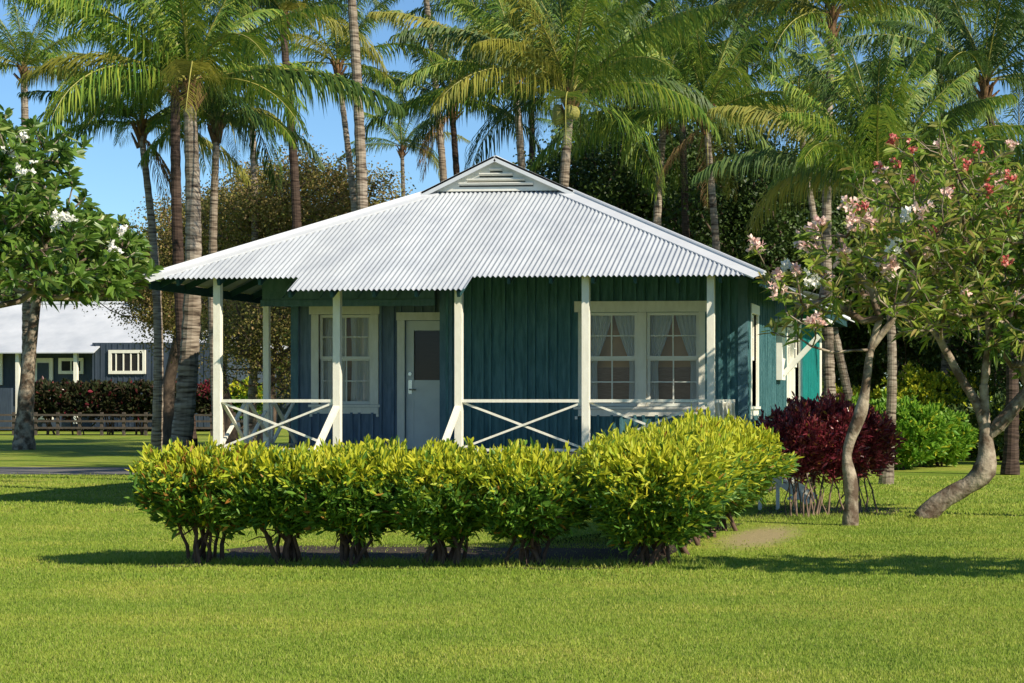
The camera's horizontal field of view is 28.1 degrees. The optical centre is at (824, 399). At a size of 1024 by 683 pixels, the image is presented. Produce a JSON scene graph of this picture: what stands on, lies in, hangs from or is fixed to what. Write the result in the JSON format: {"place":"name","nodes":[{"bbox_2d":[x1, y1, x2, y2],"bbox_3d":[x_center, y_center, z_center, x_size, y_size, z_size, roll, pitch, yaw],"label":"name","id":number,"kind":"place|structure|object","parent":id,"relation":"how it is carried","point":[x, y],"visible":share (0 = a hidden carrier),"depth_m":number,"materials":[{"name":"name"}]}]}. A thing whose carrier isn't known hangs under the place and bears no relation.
{"place":"outdoors","nodes":[
{"label":"outdoors","id":0,"kind":"place"},
{"bbox_2d":[0,467,134,474],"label":"path","id":1,"kind":"structure","parent":0,"point":[71,470],"depth_m":45.28,"materials":[{"name":"concrete"}]},
{"bbox_2d":[0,404,1023,682],"bbox_3d":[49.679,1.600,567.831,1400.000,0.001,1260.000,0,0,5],"label":"lawn","id":2,"kind":"structure","parent":0,"point":[90,448],"depth_m":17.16,"materials":[{"name":"green plant"}]},
{"bbox_2d":[0,286,21,301],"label":"leafy tree","id":3,"kind":"object","parent":2,"relation":"on","point":[2,291],"visible":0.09,"depth_m":114.88,"materials":[{"name":"green plant"}]},
{"bbox_2d":[0,287,56,301],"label":"leafy tree","id":4,"kind":"object","parent":2,"relation":"on","point":[5,298],"visible":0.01,"depth_m":128.33,"materials":[{"name":"green plant"}]},
{"bbox_2d":[34,376,62,434],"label":"clipped shrub","id":5,"kind":"object","parent":2,"relation":"on","point":[45,390],"visible":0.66,"depth_m":90.73,"materials":[{"name":"green plant"}]},
{"bbox_2d":[0,0,122,364],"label":"coconut palm","id":6,"kind":"object","parent":2,"relation":"on","point":[23,59],"visible":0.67,"depth_m":68.36,"materials":[{"name":"green plant"}]},
{"bbox_2d":[1,226,142,301],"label":"leafy tree","id":7,"kind":"object","parent":2,"relation":"on","point":[104,298],"depth_m":120.78,"materials":[{"name":"green plant"}]},
{"bbox_2d":[52,378,99,434],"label":"clipped shrub","id":8,"kind":"object","parent":2,"relation":"on","point":[72,393],"visible":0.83,"depth_m":90.68,"materials":[{"name":"green plant"}]},
{"bbox_2d":[0,211,158,449],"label":"shade tree","id":9,"kind":"object","parent":2,"relation":"on","point":[24,438],"visible":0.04,"depth_m":64.31,"materials":[{"name":"green plant"}]},
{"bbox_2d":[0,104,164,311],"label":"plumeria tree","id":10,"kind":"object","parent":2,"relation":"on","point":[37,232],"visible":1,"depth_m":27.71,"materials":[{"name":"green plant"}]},
{"bbox_2d":[79,378,132,434],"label":"clipped shrub","id":11,"kind":"object","parent":2,"relation":"on","point":[95,389],"visible":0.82,"depth_m":90.57,"materials":[{"name":"green plant"}]},
{"bbox_2d":[104,379,153,434],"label":"clipped shrub","id":12,"kind":"object","parent":2,"relation":"on","point":[132,394],"visible":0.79,"depth_m":90.43,"materials":[{"name":"green plant"}]},
{"bbox_2d":[0,412,261,435],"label":"rail fence","id":13,"kind":"object","parent":2,"relation":"on","point":[101,421],"visible":0.61,"depth_m":90.01,"materials":[{"name":"brown wood"}]},
{"bbox_2d":[17,36,261,451],"bbox_3d":[-14.444,-3.183,42.407,4.938,9.592,4.672,0,0,-13],"label":"coconut palm","id":14,"kind":"object","parent":2,"relation":"on","point":[140,123],"visible":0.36,"depth_m":42.25,"materials":[{"name":"green plant"}]},
{"bbox_2d":[0,301,287,429],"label":"house","id":15,"kind":"structure","parent":2,"relation":"on","point":[75,344],"depth_m":102.48,"materials":[{"name":"white metal"}]},
{"bbox_2d":[0,353,2,384],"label":"window","id":16,"kind":"structure","parent":15,"relation":"in","point":[1,354],"depth_m":102.77,"materials":[{"name":"beige paint"}]},
{"bbox_2d":[35,358,53,419],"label":"door","id":17,"kind":"structure","parent":15,"relation":"in","point":[44,366],"depth_m":102.52,"materials":[{"name":"beige paint"}]},
{"bbox_2d":[58,358,83,373],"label":"window","id":18,"kind":"structure","parent":15,"relation":"in","point":[65,365],"depth_m":102.47,"materials":[{"name":"beige paint"}]},
{"bbox_2d":[108,350,145,373],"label":"window","id":19,"kind":"structure","parent":15,"relation":"in","point":[119,361],"depth_m":101.08,"materials":[{"name":"beige paint"}]},
{"bbox_2d":[73,220,234,443],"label":"scrub tree","id":20,"kind":"object","parent":2,"relation":"on","point":[169,379],"visible":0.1,"depth_m":72.07,"materials":[{"name":"brown plant"}]},
{"bbox_2d":[39,0,280,447],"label":"coconut palm","id":21,"kind":"object","parent":2,"relation":"on","point":[176,218],"visible":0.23,"depth_m":39.02,"materials":[{"name":"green plant"}]},
{"bbox_2d":[142,378,177,413],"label":"clipped shrub","id":22,"kind":"object","parent":2,"relation":"on","point":[149,392],"visible":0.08,"depth_m":90.23,"materials":[{"name":"green plant"}]},
{"bbox_2d":[0,0,405,447],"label":"coconut palm","id":23,"kind":"object","parent":2,"relation":"on","point":[171,47],"visible":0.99,"depth_m":33.74,"materials":[{"name":"green plant"}]},
{"bbox_2d":[89,28,324,444],"bbox_3d":[-12.591,-3.049,41.278,4.146,9.324,4.093,0,0,27],"label":"coconut palm","id":24,"kind":"object","parent":2,"relation":"on","point":[215,135],"visible":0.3,"depth_m":41.21,"materials":[{"name":"green plant"}]},
{"bbox_2d":[116,181,300,446],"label":"scrub tree","id":25,"kind":"object","parent":2,"relation":"on","point":[165,251],"visible":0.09,"depth_m":62.55,"materials":[{"name":"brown plant"}]},
{"bbox_2d":[195,378,237,416],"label":"clipped shrub","id":26,"kind":"object","parent":2,"relation":"on","point":[203,400],"visible":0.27,"depth_m":90.09,"materials":[{"name":"red plant"}]},
{"bbox_2d":[166,234,290,444],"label":"scrub tree","id":27,"kind":"object","parent":2,"relation":"on","point":[247,344],"visible":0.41,"depth_m":55.91,"materials":[{"name":"green plant"}]},
{"bbox_2d":[229,376,262,431],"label":"clipped shrub","id":28,"kind":"object","parent":2,"relation":"on","point":[242,395],"visible":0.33,"depth_m":90.04,"materials":[{"name":"green plant"}]},
{"bbox_2d":[236,311,290,407],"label":"leafy tree","id":29,"kind":"object","parent":2,"relation":"on","point":[286,355],"depth_m":113.50,"materials":[{"name":"green plant"}]},
{"bbox_2d":[189,0,346,445],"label":"coconut palm","id":30,"kind":"object","parent":2,"relation":"on","point":[252,419],"visible":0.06,"depth_m":57.72,"materials":[{"name":"brown plant"}]},
{"bbox_2d":[275,339,290,427],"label":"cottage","id":31,"kind":"structure","parent":2,"relation":"on","point":[283,411],"depth_m":115.98,"materials":[{"name":"blue wood"}]},
{"bbox_2d":[188,0,388,447],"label":"coconut palm","id":32,"kind":"object","parent":2,"relation":"on","point":[286,6],"visible":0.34,"depth_m":47.33,"materials":[{"name":"green plant"}]},
{"bbox_2d":[163,133,415,403],"bbox_3d":[-15.676,-3.082,59.767,7.285,9.405,6.877,0,0,42],"label":"scrub tree","id":33,"kind":"object","parent":2,"relation":"on","point":[273,210],"visible":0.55,"depth_m":58.14,"materials":[{"name":"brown plant"}]},
{"bbox_2d":[237,0,376,209],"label":"coconut palm","id":34,"kind":"object","parent":2,"relation":"on","point":[360,151],"visible":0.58,"depth_m":38.09,"materials":[{"name":"grey plant"}]},
{"bbox_2d":[254,0,444,211],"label":"coconut palm","id":35,"kind":"object","parent":2,"relation":"on","point":[337,64],"visible":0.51,"depth_m":53.10,"materials":[{"name":"green plant"}]},
{"bbox_2d":[337,97,470,196],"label":"coconut palm","id":36,"kind":"object","parent":2,"relation":"on","point":[403,143],"visible":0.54,"depth_m":89.86,"materials":[{"name":"green plant"}]},
{"bbox_2d":[339,0,522,181],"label":"coconut palm","id":37,"kind":"object","parent":2,"relation":"on","point":[442,163],"visible":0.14,"depth_m":61.24,"materials":[{"name":"grey plant"}]},
{"bbox_2d":[143,523,741,569],"bbox_3d":[-3.833,1.596,22.490,4.955,0.001,7.258,0,0,5],"label":"planting bed","id":38,"kind":"object","parent":2,"relation":"on","point":[330,550],"visible":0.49,"depth_m":20.93,"materials":[{"name":"soil"}]},
{"bbox_2d":[123,434,271,564],"bbox_3d":[-6.037,0.970,19.624,1.391,1.306,1.872,0,0,5],"label":"hedge shrub","id":39,"kind":"object","parent":38,"relation":"on","point":[169,484],"visible":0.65,"depth_m":19.09,"materials":[{"name":"green plant"}]},
{"bbox_2d":[198,438,335,564],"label":"hedge shrub","id":40,"kind":"object","parent":38,"relation":"on","point":[259,503],"visible":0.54,"depth_m":19.02,"materials":[{"name":"green plant"}]},
{"bbox_2d":[260,433,430,565],"bbox_3d":[-4.611,0.973,19.452,1.526,1.300,1.790,0,0,5],"label":"hedge shrub","id":41,"kind":"object","parent":38,"relation":"on","point":[343,511],"visible":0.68,"depth_m":18.91,"materials":[{"name":"green plant"}]},
{"bbox_2d":[360,436,514,564],"bbox_3d":[-3.694,0.985,19.379,1.689,1.276,2.020,0,0,5],"label":"hedge shrub","id":42,"kind":"object","parent":38,"relation":"on","point":[437,506],"visible":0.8,"depth_m":18.86,"materials":[{"name":"green plant"}]},
{"bbox_2d":[453,436,593,564],"bbox_3d":[-2.833,0.991,19.344,1.457,1.268,1.858,0,0,5],"label":"hedge shrub","id":43,"kind":"object","parent":38,"relation":"on","point":[547,499],"visible":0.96,"depth_m":18.88,"materials":[{"name":"green plant"}]},
{"bbox_2d":[576,423,747,566],"bbox_3d":[-1.624,0.914,19.329,1.611,1.419,1.859,0,0,5],"label":"hedge shrub","id":44,"kind":"object","parent":38,"relation":"on","point":[644,496],"visible":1,"depth_m":18.87,"materials":[{"name":"green plant"}]},
{"bbox_2d":[574,415,750,554],"bbox_3d":[-1.778,0.897,20.829,1.918,1.474,1.990,0,0,5],"label":"hedge shrub","id":45,"kind":"object","parent":38,"relation":"on","point":[722,441],"visible":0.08,"depth_m":20.71,"materials":[{"name":"green plant"}]},
{"bbox_2d":[620,411,762,545],"bbox_3d":[-1.641,0.872,22.184,1.854,1.537,2.152,0,0,5],"label":"hedge shrub","id":46,"kind":"object","parent":38,"relation":"on","point":[749,462],"visible":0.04,"depth_m":22.18,"materials":[{"name":"green plant"}]},
{"bbox_2d":[646,404,789,538],"bbox_3d":[-1.351,0.828,23.340,1.949,1.594,2.051,0,0,19],"label":"hedge shrub","id":47,"kind":"object","parent":38,"relation":"on","point":[769,463],"visible":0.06,"depth_m":23.11,"materials":[{"name":"green plant"}]},
{"bbox_2d":[666,406,802,530],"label":"hedge shrub","id":48,"kind":"object","parent":38,"relation":"on","point":[767,438],"visible":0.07,"depth_m":24.23,"materials":[{"name":"green plant"}]},
{"bbox_2d":[343,0,563,181],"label":"coconut palm","id":49,"kind":"object","parent":2,"relation":"on","point":[399,75],"visible":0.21,"depth_m":54.82,"materials":[{"name":"green plant"}]},
{"bbox_2d":[142,155,854,509],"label":"cottage","id":50,"kind":"structure","parent":2,"relation":"on","point":[496,301],"depth_m":31.06,"materials":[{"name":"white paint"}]},
{"bbox_2d":[308,306,379,416],"bbox_3d":[-7.736,-0.540,32.478,1.401,2.220,0.480,0,0,5],"label":"window","id":51,"kind":"structure","parent":50,"relation":"in","point":[360,333],"depth_m":32.35,"materials":[{"name":"beige paint"}]},
{"bbox_2d":[396,312,439,448],"bbox_3d":[-6.346,-0.307,32.233,1.090,2.206,0.205,0,0,5],"label":"door","id":52,"kind":"structure","parent":50,"relation":"in","point":[422,342],"depth_m":32.24,"materials":[{"name":"paint"}]},
{"bbox_2d":[573,301,706,418],"bbox_3d":[-2.822,-0.515,31.124,2.326,2.230,0.440,0,0,5],"label":"window","id":53,"kind":"structure","parent":50,"relation":"in","point":[653,349],"depth_m":31.08,"materials":[{"name":"beige paint"}]},
{"bbox_2d":[751,303,760,418],"bbox_3d":[-1.141,-0.605,31.707,0.120,1.810,1.073,0,0,5],"label":"window","id":54,"kind":"structure","parent":50,"relation":"in","point":[755,309],"depth_m":32.10,"materials":[{"name":"beige paint"}]},
{"bbox_2d":[787,324,801,404],"bbox_3d":[-0.632,-0.605,37.728,0.155,1.810,2.579,0,0,5],"label":"window","id":55,"kind":"structure","parent":50,"relation":"in","point":[792,350],"depth_m":37.66,"materials":[{"name":"beige paint"}]},
{"bbox_2d":[366,0,634,168],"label":"coconut palm","id":56,"kind":"object","parent":2,"relation":"on","point":[431,69],"visible":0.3,"depth_m":50.46,"materials":[{"name":"green plant"}]},
{"bbox_2d":[404,0,597,171],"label":"coconut palm","id":57,"kind":"object","parent":2,"relation":"on","point":[433,10],"visible":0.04,"depth_m":67.03,"materials":[{"name":"green plant"}]},
{"bbox_2d":[91,510,1020,568],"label":"grass tufts","id":58,"kind":"object","parent":2,"relation":"on","point":[397,562],"visible":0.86,"depth_m":19.44,"materials":[{"name":"green plant"}]},
{"bbox_2d":[388,0,728,202],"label":"coconut palm","id":59,"kind":"object","parent":2,"relation":"on","point":[568,67],"visible":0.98,"depth_m":40.13,"materials":[{"name":"green plant"}]},
{"bbox_2d":[512,100,746,238],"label":"leafy tree","id":60,"kind":"object","parent":2,"relation":"on","point":[588,170],"visible":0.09,"depth_m":58.29,"materials":[{"name":"green plant"}]},
{"bbox_2d":[502,0,756,80],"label":"coconut palm","id":61,"kind":"object","parent":2,"relation":"on","point":[648,12],"visible":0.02,"depth_m":62.14,"materials":[{"name":"green plant"}]},
{"bbox_2d":[527,0,798,225],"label":"coconut palm","id":62,"kind":"object","parent":2,"relation":"on","point":[657,210],"visible":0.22,"depth_m":47.37,"materials":[{"name":"green plant"}]},
{"bbox_2d":[561,0,823,237],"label":"coconut palm","id":63,"kind":"object","parent":2,"relation":"on","point":[684,214],"visible":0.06,"depth_m":54.25,"materials":[{"name":"green plant"}]},
{"bbox_2d":[570,0,826,250],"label":"coconut palm","id":64,"kind":"object","parent":2,"relation":"on","point":[715,87],"visible":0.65,"depth_m":45.13,"materials":[{"name":"green plant"}]},
{"bbox_2d":[577,110,870,293],"bbox_3d":[-2.402,-3.800,58.285,8.928,10.835,8.314,0,0,-44],"label":"leafy tree","id":65,"kind":"object","parent":2,"relation":"on","point":[735,212],"visible":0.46,"depth_m":56.55,"materials":[{"name":"green plant"}]},
{"bbox_2d":[654,0,864,184],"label":"coconut palm","id":66,"kind":"object","parent":2,"relation":"on","point":[709,1],"visible":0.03,"depth_m":60.36,"materials":[{"name":"green plant"}]},
{"bbox_2d":[696,14,930,400],"bbox_3d":[-0.564,-4.216,52.388,5.481,11.700,5.604,0,0,-38],"label":"coconut palm","id":67,"kind":"object","parent":2,"relation":"on","point":[840,359],"visible":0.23,"depth_m":52.25,"materials":[{"name":"green plant"}]},
{"bbox_2d":[701,163,926,387],"bbox_3d":[-0.482,-3.284,62.434,9.545,9.809,9.933,0,0,5],"label":"leafy tree","id":68,"kind":"object","parent":2,"relation":"on","point":[862,327],"visible":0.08,"depth_m":60.97,"materials":[{"name":"green plant"}]},
{"bbox_2d":[747,506,904,518],"bbox_3d":[0.105,1.594,28.485,2.271,0.001,3.417,0,0,5],"label":"side bed","id":69,"kind":"object","parent":2,"relation":"on","point":[798,510],"visible":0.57,"depth_m":28.59,"materials":[{"name":"soil"}]},
{"bbox_2d":[752,391,834,516],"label":"burgundy shrub","id":70,"kind":"object","parent":69,"relation":"on","point":[798,418],"visible":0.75,"depth_m":27.01,"materials":[{"name":"red plant"}]},
{"bbox_2d":[791,388,872,515],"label":"burgundy shrub","id":71,"kind":"object","parent":69,"relation":"on","point":[833,408],"visible":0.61,"depth_m":27.31,"materials":[{"name":"red plant"}]},
{"bbox_2d":[828,400,907,513],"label":"burgundy shrub","id":72,"kind":"object","parent":69,"relation":"on","point":[884,440],"visible":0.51,"depth_m":27.66,"materials":[{"name":"red plant"}]},
{"bbox_2d":[695,0,962,399],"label":"coconut palm","id":73,"kind":"object","parent":2,"relation":"on","point":[829,12],"visible":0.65,"depth_m":47.23,"materials":[{"name":"green plant"}]},
{"bbox_2d":[822,378,877,401],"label":"garden shrub","id":74,"kind":"object","parent":2,"relation":"on","point":[855,390],"visible":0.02,"depth_m":57.58,"materials":[{"name":"green plant"}]},
{"bbox_2d":[691,22,1023,483],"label":"coconut palm","id":75,"kind":"object","parent":2,"relation":"on","point":[875,124],"visible":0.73,"depth_m":37.65,"materials":[{"name":"green plant"}]},
{"bbox_2d":[744,171,977,525],"bbox_3d":[0.478,-0.589,25.437,2.967,4.434,3.358,0,0,5],"label":"plumeria tree","id":76,"kind":"object","parent":2,"relation":"on","point":[863,260],"visible":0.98,"depth_m":25.01,"materials":[{"name":"green plant"}]},
{"bbox_2d":[849,392,901,466],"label":"garden shrub","id":77,"kind":"object","parent":2,"relation":"on","point":[854,399],"visible":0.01,"depth_m":46.83,"materials":[{"name":"green plant"}]},
{"bbox_2d":[822,222,955,392],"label":"leafy tree","id":78,"kind":"object","parent":2,"relation":"on","point":[876,379],"visible":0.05,"depth_m":63.99,"materials":[{"name":"green plant"}]},
{"bbox_2d":[870,387,960,469],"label":"garden shrub","id":79,"kind":"object","parent":2,"relation":"on","point":[924,430],"visible":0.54,"depth_m":45.45,"materials":[{"name":"green plant"}]},
{"bbox_2d":[869,361,968,409],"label":"garden shrub","id":80,"kind":"object","parent":2,"relation":"on","point":[907,386],"visible":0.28,"depth_m":56.63,"materials":[{"name":"green plant"}]},
{"bbox_2d":[818,152,1020,400],"bbox_3d":[4.179,-3.095,62.126,10.160,9.515,10.411,0,0,-27],"label":"leafy tree","id":81,"kind":"object","parent":2,"relation":"on","point":[882,359],"visible":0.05,"depth_m":60.73,"materials":[{"name":"green plant"}]},
{"bbox_2d":[820,0,1023,474],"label":"coconut palm","id":82,"kind":"object","parent":2,"relation":"on","point":[989,53],"visible":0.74,"depth_m":42.54,"materials":[{"name":"green plant"}]},
{"bbox_2d":[825,0,1023,380],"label":"coconut palm","id":83,"kind":"object","parent":2,"relation":"on","point":[965,4],"visible":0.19,"depth_m":57.62,"materials":[{"name":"green plant"}]},
{"bbox_2d":[839,108,1023,518],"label":"plumeria tree","id":84,"kind":"object","parent":2,"relation":"on","point":[984,237],"visible":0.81,"depth_m":25.89,"materials":[{"name":"green plant"}]},
{"bbox_2d":[910,401,978,466],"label":"garden shrub","id":85,"kind":"object","parent":2,"relation":"on","point":[958,446],"visible":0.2,"depth_m":47.62,"materials":[{"name":"green plant"}]},
{"bbox_2d":[868,142,1023,405],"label":"leafy tree","id":86,"kind":"object","parent":2,"relation":"on","point":[998,374],"visible":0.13,"depth_m":57.35,"materials":[{"name":"green plant"}]},
{"bbox_2d":[917,368,1004,455],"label":"garden shrub","id":87,"kind":"object","parent":2,"relation":"on","point":[970,376],"visible":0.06,"depth_m":57.48,"materials":[{"name":"green plant"}]},
{"bbox_2d":[902,56,1023,234],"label":"coconut palm","id":88,"kind":"object","parent":2,"relation":"on","point":[1013,169],"visible":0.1,"depth_m":49.22,"materials":[{"name":"green plant"}]},
{"bbox_2d":[968,451,977,458],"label":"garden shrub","id":89,"kind":"object","parent":2,"relation":"on","point":[974,455],"depth_m":54.45,"materials":[{"name":"green plant"}]},
{"bbox_2d":[947,393,1023,460],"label":"garden shrub","id":90,"kind":"object","parent":2,"relation":"on","point":[960,409],"visible":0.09,"depth_m":52.58,"materials":[{"name":"green plant"}]},
{"bbox_2d":[965,389,1023,462],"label":"garden shrub","id":91,"kind":"object","parent":2,"relation":"on","point":[998,401],"visible":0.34,"depth_m":49.43,"materials":[{"name":"green plant"}]},
{"bbox_2d":[970,214,1023,384],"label":"plumeria tree","id":92,"kind":"object","parent":2,"relation":"on","point":[1014,364],"visible":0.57,"depth_m":26.81,"materials":[{"name":"green plant"}]},
{"bbox_2d":[0,0,1023,401],"label":"sky","id":93,"kind":"structure","parent":0,"point":[112,177],"materials":[{"name":"blue"}]},
{"bbox_2d":[538,105,645,168],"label":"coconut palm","id":94,"kind":"object","parent":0,"point":[554,128],"visible":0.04,"depth_m":79.12,"materials":[{"name":"green plant"}]},
{"bbox_2d":[767,474,808,491],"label":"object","id":95,"kind":"structure","parent":0,"point":[770,489],"depth_m":36.07,"materials":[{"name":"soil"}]}
]}

